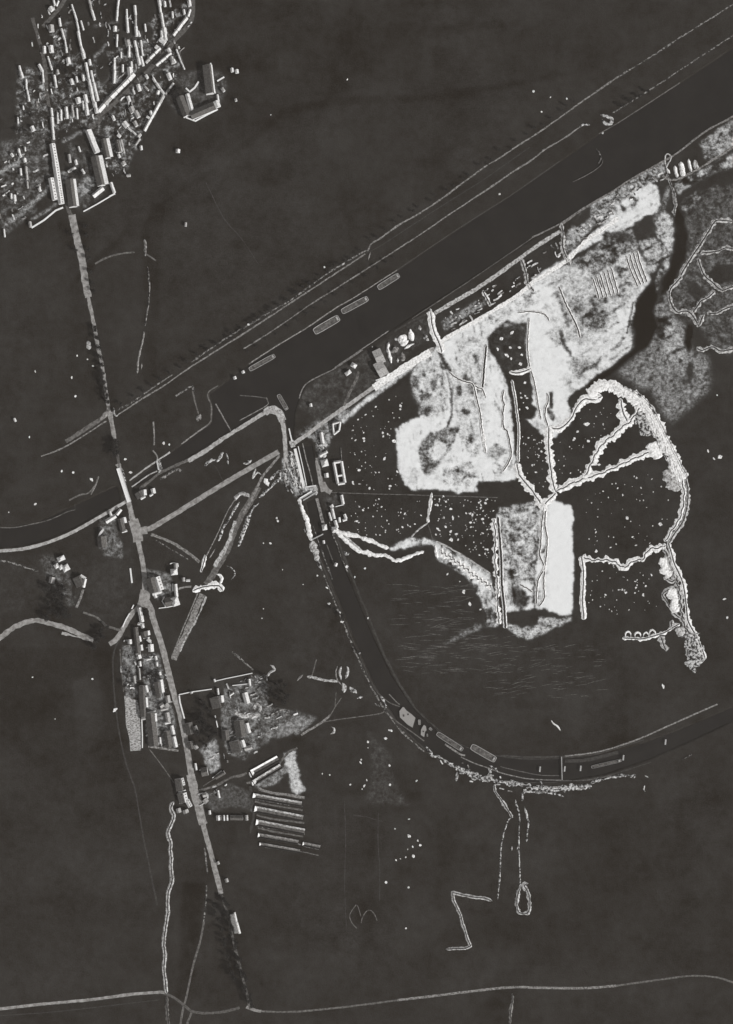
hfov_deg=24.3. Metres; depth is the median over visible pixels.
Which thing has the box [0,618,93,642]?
road
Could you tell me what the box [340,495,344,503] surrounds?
shed
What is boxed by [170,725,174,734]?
house
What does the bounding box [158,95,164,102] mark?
house
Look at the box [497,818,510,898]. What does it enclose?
spoil bank
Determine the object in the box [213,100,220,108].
house
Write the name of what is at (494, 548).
trench
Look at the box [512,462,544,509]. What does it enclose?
trench
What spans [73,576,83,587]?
house
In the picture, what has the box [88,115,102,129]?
street
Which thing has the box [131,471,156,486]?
quay edge
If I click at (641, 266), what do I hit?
trench
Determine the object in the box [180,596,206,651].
track edge
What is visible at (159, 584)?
annexe
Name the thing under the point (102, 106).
house
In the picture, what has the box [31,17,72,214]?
street
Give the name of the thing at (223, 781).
path
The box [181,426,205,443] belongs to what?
quay edge
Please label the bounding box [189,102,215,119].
works hall
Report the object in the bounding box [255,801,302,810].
garden path
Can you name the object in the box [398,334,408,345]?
spoil bank
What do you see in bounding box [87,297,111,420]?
road
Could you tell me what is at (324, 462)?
shed
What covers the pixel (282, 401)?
barge
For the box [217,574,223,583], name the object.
spoil bank
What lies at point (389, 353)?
spoil bank
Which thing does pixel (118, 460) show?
road
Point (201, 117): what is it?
boundary wall
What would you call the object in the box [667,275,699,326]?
trench
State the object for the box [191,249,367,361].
path
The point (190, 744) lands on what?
house
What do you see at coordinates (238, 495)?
spoil bank
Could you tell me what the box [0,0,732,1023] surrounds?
ground
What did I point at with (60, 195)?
terrace
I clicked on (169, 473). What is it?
spoil bank
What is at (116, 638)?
road
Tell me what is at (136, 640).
house
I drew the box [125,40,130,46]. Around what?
house
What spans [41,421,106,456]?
path
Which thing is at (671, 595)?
spoil bank
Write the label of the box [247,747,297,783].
path
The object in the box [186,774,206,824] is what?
road
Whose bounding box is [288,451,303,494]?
spoil bank
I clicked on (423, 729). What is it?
pontoon
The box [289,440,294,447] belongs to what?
pier head
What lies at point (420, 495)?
path
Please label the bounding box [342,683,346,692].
spoil bank
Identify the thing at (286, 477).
spoil bank
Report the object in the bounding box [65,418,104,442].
road
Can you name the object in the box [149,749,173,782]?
path
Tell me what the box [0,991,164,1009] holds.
road
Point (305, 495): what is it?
footbridge
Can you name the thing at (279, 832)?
garden path
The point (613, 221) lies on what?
road
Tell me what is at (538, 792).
spoil bank
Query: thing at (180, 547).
path
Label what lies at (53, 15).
street
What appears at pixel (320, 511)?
lock wall
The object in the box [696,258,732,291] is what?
trench
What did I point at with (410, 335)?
spoil bank
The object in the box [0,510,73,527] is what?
path
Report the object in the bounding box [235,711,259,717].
spoil bank
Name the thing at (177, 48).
path
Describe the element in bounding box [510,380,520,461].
trench
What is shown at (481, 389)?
trench
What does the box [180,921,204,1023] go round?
path
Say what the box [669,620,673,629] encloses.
trench
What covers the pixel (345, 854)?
field boundary
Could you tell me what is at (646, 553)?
trench
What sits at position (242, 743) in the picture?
house
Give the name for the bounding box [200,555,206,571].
trench
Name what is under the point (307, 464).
lock wall
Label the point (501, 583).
trench
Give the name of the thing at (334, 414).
road
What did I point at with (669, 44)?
path
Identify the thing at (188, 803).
house
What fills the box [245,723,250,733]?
barn
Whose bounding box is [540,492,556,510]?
trench
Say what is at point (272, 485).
spoil bank
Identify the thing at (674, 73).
path
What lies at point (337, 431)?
courtyard block
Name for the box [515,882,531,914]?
trench
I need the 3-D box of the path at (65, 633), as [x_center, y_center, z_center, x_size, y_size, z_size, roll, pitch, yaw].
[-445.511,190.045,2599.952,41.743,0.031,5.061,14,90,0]
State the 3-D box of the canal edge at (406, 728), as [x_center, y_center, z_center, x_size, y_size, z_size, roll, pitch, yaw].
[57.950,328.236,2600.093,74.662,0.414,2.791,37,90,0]
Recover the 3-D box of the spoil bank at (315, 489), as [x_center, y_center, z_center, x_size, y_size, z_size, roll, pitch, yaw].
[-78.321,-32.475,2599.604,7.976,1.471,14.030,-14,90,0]
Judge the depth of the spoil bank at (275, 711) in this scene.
2599.03 m
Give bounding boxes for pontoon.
[399,707,415,727]
[421,725,425,736]
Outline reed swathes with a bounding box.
[390,584,608,697]
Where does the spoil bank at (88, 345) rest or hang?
on the ground at (382, 116)
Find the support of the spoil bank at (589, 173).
on the ground at (382, 116)
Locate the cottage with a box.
[221,730,229,740]
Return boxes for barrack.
[65,178,78,207]
[91,155,108,186]
[91,186,103,197]
[101,138,112,158]
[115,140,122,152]
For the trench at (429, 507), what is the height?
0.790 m
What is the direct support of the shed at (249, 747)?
on the ground at (382, 116)
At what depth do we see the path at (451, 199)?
2599.83 m
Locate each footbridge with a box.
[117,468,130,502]
[300,491,311,498]
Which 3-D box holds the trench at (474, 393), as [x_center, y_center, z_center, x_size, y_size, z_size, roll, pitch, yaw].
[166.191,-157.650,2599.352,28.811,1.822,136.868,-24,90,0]
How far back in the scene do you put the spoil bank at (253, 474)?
2599.26 m
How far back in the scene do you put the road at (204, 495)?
2599.86 m
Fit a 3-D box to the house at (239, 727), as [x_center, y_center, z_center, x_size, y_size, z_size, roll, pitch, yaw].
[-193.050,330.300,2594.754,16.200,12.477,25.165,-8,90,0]
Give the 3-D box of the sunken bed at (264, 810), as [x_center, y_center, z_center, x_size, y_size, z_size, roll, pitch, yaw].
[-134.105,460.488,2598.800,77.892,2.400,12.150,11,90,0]
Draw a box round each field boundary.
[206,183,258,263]
[344,801,345,917]
[377,813,379,900]
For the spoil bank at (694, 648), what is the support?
on the ground at (382, 116)
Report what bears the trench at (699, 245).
on the ground at (382, 116)
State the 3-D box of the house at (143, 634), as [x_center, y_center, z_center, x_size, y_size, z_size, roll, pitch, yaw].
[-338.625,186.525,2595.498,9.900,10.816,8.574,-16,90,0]
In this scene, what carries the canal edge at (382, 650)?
on the ground at (382, 116)
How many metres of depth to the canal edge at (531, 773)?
2600.28 m
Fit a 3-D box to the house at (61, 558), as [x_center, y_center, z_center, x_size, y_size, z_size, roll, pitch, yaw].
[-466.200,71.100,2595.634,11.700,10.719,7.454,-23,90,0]
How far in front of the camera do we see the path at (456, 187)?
2599.85 m
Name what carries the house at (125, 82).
on the ground at (382, 116)
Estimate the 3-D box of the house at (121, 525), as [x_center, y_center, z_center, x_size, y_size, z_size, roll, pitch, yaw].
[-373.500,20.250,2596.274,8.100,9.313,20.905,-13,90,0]
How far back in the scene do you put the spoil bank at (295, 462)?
2598.90 m
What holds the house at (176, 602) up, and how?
on the ground at (382, 116)
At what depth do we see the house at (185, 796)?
2591.82 m
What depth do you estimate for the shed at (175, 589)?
2594.75 m
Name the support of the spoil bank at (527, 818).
on the ground at (382, 116)
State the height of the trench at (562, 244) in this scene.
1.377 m
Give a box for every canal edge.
[310,541,423,751]
[313,526,331,577]
[313,539,425,749]
[329,521,348,572]
[331,521,441,731]
[385,712,423,740]
[426,752,650,782]
[445,735,643,759]
[445,744,464,755]
[461,757,560,780]
[500,755,564,757]
[500,766,558,775]
[561,775,611,780]
[565,704,717,756]
[565,751,618,762]
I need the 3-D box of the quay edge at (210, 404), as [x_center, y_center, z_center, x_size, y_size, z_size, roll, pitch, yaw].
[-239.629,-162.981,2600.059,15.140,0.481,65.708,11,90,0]
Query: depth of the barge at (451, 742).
2599.50 m
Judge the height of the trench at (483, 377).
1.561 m
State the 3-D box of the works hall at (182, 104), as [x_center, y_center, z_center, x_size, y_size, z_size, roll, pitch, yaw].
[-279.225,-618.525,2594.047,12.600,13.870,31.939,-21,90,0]
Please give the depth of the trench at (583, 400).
2599.56 m
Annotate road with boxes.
[0,500,126,551]
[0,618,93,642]
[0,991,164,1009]
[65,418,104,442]
[69,214,91,297]
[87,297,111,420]
[108,606,140,645]
[109,412,115,438]
[113,439,119,467]
[116,463,134,519]
[136,541,147,590]
[139,459,188,489]
[147,449,279,530]
[148,600,193,774]
[148,745,178,751]
[164,993,239,1014]
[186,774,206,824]
[187,409,287,470]
[201,824,222,893]
[220,894,249,1006]
[246,1006,260,1012]
[261,999,396,1012]
[263,406,285,421]
[294,347,433,444]
[372,349,431,390]
[397,985,615,1000]
[441,260,566,342]
[565,217,618,261]
[616,975,732,986]
[662,146,732,180]
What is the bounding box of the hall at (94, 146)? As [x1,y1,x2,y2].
[89,140,99,153]
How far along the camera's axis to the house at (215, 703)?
2593.02 m
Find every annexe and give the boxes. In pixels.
[154,576,163,590]
[185,93,193,110]
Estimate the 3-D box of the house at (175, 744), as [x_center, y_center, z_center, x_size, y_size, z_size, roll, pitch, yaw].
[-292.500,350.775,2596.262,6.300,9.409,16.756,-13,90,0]
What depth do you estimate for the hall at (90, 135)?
2592.21 m
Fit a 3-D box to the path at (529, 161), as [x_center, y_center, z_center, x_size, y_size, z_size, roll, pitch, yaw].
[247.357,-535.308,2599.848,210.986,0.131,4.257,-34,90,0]
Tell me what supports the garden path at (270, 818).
on the ground at (382, 116)
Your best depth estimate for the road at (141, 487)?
2599.87 m
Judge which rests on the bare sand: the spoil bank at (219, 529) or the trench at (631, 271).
the trench at (631, 271)
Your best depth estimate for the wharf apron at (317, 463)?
2600.01 m
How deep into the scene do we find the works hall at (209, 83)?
2589.09 m
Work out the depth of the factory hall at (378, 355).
2592.51 m
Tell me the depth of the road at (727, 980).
2599.89 m
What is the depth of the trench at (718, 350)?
2599.67 m
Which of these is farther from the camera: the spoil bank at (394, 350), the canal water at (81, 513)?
the canal water at (81, 513)
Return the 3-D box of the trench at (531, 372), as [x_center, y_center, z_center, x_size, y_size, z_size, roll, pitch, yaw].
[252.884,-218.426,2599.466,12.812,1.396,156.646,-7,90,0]
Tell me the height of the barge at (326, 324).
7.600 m
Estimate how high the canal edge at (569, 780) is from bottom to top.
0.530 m
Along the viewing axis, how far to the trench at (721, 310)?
2599.63 m
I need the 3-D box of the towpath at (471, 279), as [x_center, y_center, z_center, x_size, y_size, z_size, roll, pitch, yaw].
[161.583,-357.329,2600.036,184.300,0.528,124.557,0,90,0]
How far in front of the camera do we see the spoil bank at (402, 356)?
2598.73 m
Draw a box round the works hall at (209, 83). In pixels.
[202,64,215,94]
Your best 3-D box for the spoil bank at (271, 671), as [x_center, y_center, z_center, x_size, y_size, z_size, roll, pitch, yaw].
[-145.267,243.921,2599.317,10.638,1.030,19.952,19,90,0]
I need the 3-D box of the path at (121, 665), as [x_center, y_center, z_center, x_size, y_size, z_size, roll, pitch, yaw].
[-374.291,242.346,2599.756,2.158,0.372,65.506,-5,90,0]
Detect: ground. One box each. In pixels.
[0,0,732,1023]
[124,696,140,750]
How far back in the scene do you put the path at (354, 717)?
2599.97 m
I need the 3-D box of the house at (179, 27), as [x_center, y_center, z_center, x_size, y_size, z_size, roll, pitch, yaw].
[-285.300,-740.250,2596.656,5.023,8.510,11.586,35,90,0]
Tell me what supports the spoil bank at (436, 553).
on the ground at (382, 116)
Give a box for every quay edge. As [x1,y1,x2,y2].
[129,451,169,480]
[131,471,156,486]
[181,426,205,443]
[206,385,217,426]
[240,397,268,420]
[335,331,388,367]
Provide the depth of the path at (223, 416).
2600.28 m
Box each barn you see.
[97,536,106,547]
[164,596,172,606]
[230,914,238,933]
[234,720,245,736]
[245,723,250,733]
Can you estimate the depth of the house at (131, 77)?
2593.97 m
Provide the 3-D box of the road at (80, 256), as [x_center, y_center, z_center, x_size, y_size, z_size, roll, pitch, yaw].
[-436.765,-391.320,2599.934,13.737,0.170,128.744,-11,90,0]
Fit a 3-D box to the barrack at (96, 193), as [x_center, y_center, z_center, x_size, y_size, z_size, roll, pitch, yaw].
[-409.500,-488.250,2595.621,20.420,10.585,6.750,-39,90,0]
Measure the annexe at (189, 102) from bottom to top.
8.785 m
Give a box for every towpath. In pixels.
[249,306,338,363]
[299,350,362,398]
[338,270,396,305]
[394,313,426,331]
[397,162,557,269]
[412,238,531,318]
[434,230,559,313]
[532,206,584,237]
[561,116,732,225]
[599,82,679,133]
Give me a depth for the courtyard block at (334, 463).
2594.24 m
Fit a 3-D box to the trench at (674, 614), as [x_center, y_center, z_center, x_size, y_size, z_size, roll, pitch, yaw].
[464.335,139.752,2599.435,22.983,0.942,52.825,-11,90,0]
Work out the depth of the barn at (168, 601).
2592.14 m
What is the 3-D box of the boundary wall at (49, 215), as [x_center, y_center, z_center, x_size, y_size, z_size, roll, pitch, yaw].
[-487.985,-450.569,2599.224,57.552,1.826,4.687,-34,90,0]
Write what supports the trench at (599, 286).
in the bare sand
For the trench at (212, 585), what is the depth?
2599.50 m
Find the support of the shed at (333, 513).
on the ground at (382, 116)
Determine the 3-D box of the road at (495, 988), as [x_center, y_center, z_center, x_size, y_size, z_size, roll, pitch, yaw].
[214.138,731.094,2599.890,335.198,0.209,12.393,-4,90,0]
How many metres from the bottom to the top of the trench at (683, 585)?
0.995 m
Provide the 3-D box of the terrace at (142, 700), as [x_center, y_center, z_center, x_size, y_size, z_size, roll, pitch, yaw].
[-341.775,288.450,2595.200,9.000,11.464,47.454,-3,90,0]
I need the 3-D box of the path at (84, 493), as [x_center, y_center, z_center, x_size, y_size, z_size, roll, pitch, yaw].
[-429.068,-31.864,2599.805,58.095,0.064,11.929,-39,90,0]
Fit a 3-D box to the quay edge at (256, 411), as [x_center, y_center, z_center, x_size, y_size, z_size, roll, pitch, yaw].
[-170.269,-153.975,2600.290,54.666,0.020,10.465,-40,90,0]
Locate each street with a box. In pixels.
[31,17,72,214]
[42,0,65,27]
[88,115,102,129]
[96,0,194,118]
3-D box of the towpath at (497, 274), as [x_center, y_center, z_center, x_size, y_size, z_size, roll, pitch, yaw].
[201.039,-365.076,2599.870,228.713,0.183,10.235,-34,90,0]
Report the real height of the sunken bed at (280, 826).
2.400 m
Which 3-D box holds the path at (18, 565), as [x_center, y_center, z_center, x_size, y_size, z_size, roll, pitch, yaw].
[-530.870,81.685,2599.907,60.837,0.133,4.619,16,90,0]
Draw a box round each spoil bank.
[86,341,90,349]
[100,409,110,419]
[136,332,144,372]
[143,239,146,255]
[144,266,149,325]
[156,459,161,472]
[160,468,181,479]
[204,452,223,465]
[206,500,234,555]
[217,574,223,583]
[218,502,238,540]
[234,492,248,500]
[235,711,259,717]
[237,515,250,545]
[249,503,258,516]
[252,468,260,478]
[253,703,261,711]
[259,470,280,497]
[262,708,288,716]
[266,665,275,676]
[283,468,289,485]
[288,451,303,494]
[293,453,299,476]
[297,498,312,540]
[307,676,337,681]
[309,540,319,560]
[312,487,317,494]
[317,441,326,458]
[336,532,372,556]
[338,529,388,549]
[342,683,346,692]
[343,535,359,548]
[366,550,423,562]
[380,695,386,707]
[386,342,391,362]
[391,347,398,353]
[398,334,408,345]
[400,353,404,360]
[408,329,413,340]
[411,523,427,536]
[425,746,454,767]
[434,546,438,558]
[436,541,490,573]
[455,766,511,785]
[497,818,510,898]
[514,781,591,792]
[515,800,520,888]
[521,790,563,800]
[524,807,529,841]
[573,160,602,181]
[586,379,688,480]
[590,773,635,783]
[601,114,613,124]
[634,412,653,435]
[645,441,662,458]
[658,557,672,578]
[662,469,680,491]
[664,153,671,173]
[666,588,679,612]
[673,166,678,177]
[675,627,684,636]
[679,162,685,175]
[682,633,704,666]
[684,661,695,672]
[687,159,691,171]
[693,160,698,168]
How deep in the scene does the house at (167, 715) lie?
2594.00 m
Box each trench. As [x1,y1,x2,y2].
[161,801,175,992]
[165,996,169,1023]
[192,581,224,592]
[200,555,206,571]
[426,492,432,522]
[427,311,445,352]
[439,548,491,589]
[446,891,491,950]
[449,371,486,452]
[474,384,485,397]
[480,423,486,450]
[481,345,487,387]
[482,290,490,304]
[489,518,501,623]
[493,784,512,817]
[496,517,506,627]
[500,391,512,471]
[509,366,531,374]
[509,993,513,1023]
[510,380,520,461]
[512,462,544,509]
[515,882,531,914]
[518,310,549,320]
[520,259,533,291]
[520,584,532,592]
[526,318,541,418]
[534,511,545,604]
[538,509,548,605]
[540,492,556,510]
[543,393,548,425]
[543,426,557,492]
[549,393,602,432]
[557,450,650,492]
[558,287,580,338]
[559,223,571,265]
[578,556,586,619]
[582,406,641,478]
[582,543,665,570]
[592,277,599,299]
[595,276,603,297]
[599,274,607,297]
[603,271,611,296]
[606,270,614,294]
[610,268,618,293]
[613,385,682,480]
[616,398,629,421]
[622,623,679,641]
[623,386,687,477]
[625,256,637,286]
[628,254,641,284]
[632,252,644,283]
[635,250,647,281]
[645,414,679,481]
[657,636,668,650]
[661,586,680,618]
[662,543,700,659]
[663,480,685,541]
[663,557,675,583]
[666,174,676,214]
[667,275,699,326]
[667,542,706,659]
[668,477,690,543]
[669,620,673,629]
[671,187,676,215]
[679,217,732,276]
[691,290,715,312]
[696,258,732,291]
[696,345,732,353]
[697,314,704,325]
[700,245,732,254]
[707,303,732,314]
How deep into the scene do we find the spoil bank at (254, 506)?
2599.25 m
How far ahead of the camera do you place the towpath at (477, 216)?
2600.17 m
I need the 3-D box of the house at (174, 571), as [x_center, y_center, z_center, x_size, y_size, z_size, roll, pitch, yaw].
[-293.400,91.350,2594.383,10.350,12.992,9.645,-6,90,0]
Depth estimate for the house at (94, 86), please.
2594.63 m
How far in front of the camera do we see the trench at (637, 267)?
2599.73 m
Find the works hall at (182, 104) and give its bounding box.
[176,95,190,117]
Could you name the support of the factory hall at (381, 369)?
on the ground at (382, 116)
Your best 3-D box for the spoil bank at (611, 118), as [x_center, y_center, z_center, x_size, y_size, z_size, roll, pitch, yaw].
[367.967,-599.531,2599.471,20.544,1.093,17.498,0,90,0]
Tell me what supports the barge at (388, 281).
on the canal water at (670, 123)
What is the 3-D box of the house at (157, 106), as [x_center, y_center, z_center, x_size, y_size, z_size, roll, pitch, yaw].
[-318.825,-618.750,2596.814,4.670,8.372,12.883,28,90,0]
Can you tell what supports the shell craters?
on the ground at (382, 116)
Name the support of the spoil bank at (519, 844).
on the ground at (382, 116)
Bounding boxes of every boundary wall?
[31,207,62,227]
[76,589,83,607]
[83,197,109,211]
[141,719,142,747]
[179,689,211,694]
[179,696,184,718]
[185,81,198,91]
[186,109,217,121]
[216,673,252,680]
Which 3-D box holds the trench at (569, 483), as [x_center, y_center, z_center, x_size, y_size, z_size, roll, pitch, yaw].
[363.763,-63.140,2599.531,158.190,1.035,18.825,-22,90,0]
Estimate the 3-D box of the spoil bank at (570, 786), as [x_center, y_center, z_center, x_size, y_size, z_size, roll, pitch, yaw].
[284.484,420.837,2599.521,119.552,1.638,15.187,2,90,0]
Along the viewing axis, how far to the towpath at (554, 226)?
2600.26 m
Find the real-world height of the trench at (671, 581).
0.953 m
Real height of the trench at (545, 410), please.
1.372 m
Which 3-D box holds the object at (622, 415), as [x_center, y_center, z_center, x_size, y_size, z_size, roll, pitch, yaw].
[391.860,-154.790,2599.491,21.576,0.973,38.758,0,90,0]
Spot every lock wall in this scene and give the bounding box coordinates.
[294,449,304,487]
[298,446,306,485]
[302,443,312,484]
[315,498,324,524]
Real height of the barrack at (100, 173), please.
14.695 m
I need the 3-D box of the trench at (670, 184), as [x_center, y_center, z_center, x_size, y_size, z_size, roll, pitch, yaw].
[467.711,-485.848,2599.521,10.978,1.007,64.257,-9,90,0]
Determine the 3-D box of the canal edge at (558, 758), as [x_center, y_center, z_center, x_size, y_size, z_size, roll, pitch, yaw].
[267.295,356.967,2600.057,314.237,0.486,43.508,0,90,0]
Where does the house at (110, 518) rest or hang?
on the ground at (382, 116)
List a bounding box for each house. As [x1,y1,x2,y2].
[48,24,53,32]
[48,45,53,52]
[50,117,53,125]
[57,555,64,561]
[62,564,69,571]
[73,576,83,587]
[75,97,80,103]
[83,94,88,102]
[89,86,93,94]
[92,82,96,91]
[98,103,105,112]
[104,96,111,104]
[105,514,116,522]
[109,90,117,98]
[109,182,115,193]
[115,84,123,92]
[118,518,125,531]
[121,78,129,86]
[122,121,128,127]
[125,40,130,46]
[127,67,132,75]
[127,72,135,80]
[128,106,134,113]
[133,627,140,656]
[134,26,137,36]
[134,110,139,118]
[135,491,143,498]
[137,607,142,614]
[139,615,143,622]
[141,631,147,637]
[148,644,153,651]
[154,102,160,110]
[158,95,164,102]
[158,679,164,692]
[159,38,166,44]
[165,695,170,702]
[165,712,170,721]
[166,72,171,80]
[170,569,177,574]
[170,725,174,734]
[171,596,179,606]
[172,736,177,747]
[174,778,182,791]
[176,23,182,30]
[177,792,184,803]
[181,17,187,24]
[183,792,187,802]
[184,722,193,734]
[186,799,191,807]
[187,741,193,749]
[210,696,221,709]
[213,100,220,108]
[219,695,223,702]
[229,740,241,752]
[240,740,245,747]
[242,692,249,703]
[319,432,324,443]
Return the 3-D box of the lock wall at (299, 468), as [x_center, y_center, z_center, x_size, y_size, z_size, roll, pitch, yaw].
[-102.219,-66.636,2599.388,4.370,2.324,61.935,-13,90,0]
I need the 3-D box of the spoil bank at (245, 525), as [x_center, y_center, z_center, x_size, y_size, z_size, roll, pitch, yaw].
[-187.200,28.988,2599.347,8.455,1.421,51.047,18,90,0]
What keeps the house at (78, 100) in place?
on the ground at (382, 116)
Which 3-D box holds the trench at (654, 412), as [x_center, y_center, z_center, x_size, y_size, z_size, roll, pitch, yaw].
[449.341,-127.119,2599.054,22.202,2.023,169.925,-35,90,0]
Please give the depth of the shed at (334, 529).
2594.74 m
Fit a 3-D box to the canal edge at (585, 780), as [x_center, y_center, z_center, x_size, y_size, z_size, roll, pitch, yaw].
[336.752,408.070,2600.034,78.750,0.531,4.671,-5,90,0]
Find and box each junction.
[128,518,142,542]
[135,526,147,534]
[137,589,149,607]
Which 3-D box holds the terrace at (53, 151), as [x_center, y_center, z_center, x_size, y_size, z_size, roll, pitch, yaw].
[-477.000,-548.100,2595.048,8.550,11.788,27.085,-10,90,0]
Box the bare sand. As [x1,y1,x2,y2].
[285,154,732,794]
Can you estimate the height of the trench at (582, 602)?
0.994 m
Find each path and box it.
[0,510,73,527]
[0,560,37,571]
[0,999,158,1015]
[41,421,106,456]
[61,632,87,640]
[69,477,97,500]
[83,612,121,630]
[95,251,133,264]
[112,640,157,904]
[117,253,364,414]
[118,375,171,409]
[119,649,123,691]
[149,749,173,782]
[151,533,199,562]
[153,422,154,444]
[156,540,187,558]
[175,44,183,69]
[175,385,192,396]
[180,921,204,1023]
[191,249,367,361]
[192,391,198,414]
[199,772,246,790]
[203,886,206,920]
[204,848,207,872]
[215,404,230,430]
[232,651,252,670]
[243,200,470,348]
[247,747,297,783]
[249,786,254,832]
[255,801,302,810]
[257,814,303,823]
[258,788,304,798]
[258,827,302,837]
[301,715,329,735]
[324,711,383,721]
[331,492,497,497]
[343,372,358,405]
[361,910,377,922]
[365,147,529,253]
[367,76,618,250]
[471,126,581,200]
[612,35,732,113]
[619,4,732,76]
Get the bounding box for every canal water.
[0,487,119,546]
[132,49,732,484]
[299,446,318,485]
[307,499,732,781]
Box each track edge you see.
[172,593,197,659]
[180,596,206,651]
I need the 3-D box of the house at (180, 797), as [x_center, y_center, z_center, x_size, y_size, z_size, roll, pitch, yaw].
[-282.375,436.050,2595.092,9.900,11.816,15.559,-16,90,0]
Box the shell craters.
[303,317,668,610]
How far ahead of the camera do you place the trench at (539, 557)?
2599.57 m
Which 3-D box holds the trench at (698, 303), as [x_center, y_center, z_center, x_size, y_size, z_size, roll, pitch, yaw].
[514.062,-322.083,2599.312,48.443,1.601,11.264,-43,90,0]
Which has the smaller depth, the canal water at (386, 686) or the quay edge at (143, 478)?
the quay edge at (143, 478)
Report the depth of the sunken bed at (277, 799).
2599.18 m
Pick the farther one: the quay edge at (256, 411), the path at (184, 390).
the quay edge at (256, 411)
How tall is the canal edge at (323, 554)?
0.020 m
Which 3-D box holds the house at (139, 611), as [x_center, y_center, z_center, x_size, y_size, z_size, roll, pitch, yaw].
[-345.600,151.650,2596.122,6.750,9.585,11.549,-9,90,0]
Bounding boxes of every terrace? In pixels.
[48,177,57,200]
[49,143,57,161]
[52,161,61,187]
[56,188,64,204]
[139,685,145,716]
[146,712,158,746]
[154,682,161,697]
[163,730,172,746]
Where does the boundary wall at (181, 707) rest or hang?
on the ground at (382, 116)
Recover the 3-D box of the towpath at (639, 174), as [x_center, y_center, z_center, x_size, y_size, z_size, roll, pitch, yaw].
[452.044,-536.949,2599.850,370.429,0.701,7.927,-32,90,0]
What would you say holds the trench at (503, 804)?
on the ground at (382, 116)
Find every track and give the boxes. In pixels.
[171,593,204,660]
[204,487,261,585]
[213,521,236,566]
[242,455,279,514]
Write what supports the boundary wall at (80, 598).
on the ground at (382, 116)
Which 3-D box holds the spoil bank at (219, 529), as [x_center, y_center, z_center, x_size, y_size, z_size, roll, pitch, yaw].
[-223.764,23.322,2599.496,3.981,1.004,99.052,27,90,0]
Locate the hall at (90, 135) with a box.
[85,129,94,141]
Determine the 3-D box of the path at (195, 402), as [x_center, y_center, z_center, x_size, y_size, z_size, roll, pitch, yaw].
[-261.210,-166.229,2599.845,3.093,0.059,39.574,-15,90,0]
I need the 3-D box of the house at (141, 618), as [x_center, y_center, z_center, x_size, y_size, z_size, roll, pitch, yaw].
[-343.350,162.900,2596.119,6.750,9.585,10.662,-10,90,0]
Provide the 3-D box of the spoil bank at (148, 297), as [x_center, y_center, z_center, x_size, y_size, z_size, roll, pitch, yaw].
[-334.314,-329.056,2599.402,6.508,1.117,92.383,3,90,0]
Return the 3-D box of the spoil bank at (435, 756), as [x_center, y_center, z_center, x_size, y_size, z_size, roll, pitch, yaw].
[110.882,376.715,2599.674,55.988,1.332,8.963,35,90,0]
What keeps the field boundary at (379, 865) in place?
on the ground at (382, 116)
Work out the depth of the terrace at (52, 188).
2591.82 m
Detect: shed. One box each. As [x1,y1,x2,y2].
[49,577,54,583]
[174,584,177,596]
[200,767,208,776]
[215,771,224,779]
[230,815,242,819]
[244,745,251,750]
[320,459,328,466]
[331,508,335,518]
[332,527,337,532]
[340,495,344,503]
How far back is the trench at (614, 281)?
2599.64 m
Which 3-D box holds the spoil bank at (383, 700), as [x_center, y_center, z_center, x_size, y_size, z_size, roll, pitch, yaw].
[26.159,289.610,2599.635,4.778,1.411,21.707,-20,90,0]
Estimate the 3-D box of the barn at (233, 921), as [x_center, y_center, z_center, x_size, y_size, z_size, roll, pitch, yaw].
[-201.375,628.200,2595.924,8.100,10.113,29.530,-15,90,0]
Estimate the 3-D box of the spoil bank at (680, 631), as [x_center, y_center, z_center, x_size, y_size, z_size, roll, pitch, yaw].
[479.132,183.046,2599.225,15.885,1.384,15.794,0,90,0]
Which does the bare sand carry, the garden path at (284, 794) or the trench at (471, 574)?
the trench at (471, 574)
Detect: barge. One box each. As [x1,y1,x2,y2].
[248,354,274,370]
[277,394,287,409]
[313,315,339,333]
[341,296,368,313]
[377,273,399,289]
[436,732,462,750]
[470,744,496,761]
[591,759,621,767]
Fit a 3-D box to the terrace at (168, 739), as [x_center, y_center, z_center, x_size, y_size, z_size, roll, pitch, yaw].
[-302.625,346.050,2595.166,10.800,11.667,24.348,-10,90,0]
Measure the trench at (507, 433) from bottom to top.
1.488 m
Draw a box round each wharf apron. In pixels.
[315,458,323,491]
[320,482,331,494]
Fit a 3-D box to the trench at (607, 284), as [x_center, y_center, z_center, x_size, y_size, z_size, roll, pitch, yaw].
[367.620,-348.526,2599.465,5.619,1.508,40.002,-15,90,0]
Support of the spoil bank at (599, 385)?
on the ground at (382, 116)
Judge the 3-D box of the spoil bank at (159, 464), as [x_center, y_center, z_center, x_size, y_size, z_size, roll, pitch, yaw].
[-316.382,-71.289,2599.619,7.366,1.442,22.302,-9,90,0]
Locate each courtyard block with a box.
[332,421,340,434]
[332,460,345,484]
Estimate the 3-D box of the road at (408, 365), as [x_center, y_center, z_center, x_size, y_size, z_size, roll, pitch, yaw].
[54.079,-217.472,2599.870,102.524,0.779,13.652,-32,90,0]
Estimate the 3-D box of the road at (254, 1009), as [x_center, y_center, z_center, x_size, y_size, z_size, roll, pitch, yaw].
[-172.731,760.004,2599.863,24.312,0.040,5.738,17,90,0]
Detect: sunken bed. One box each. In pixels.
[249,755,279,775]
[252,763,281,784]
[252,792,301,806]
[253,805,303,821]
[255,818,305,834]
[257,832,298,844]
[258,841,300,852]
[302,840,320,849]
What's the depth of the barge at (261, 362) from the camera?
2599.50 m
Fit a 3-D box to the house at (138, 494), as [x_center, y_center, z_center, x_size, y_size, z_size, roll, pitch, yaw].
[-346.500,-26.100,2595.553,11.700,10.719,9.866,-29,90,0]
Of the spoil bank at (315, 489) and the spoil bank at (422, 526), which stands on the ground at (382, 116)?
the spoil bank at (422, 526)
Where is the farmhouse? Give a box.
[146,577,157,593]
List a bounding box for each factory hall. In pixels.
[372,348,385,362]
[373,361,388,377]

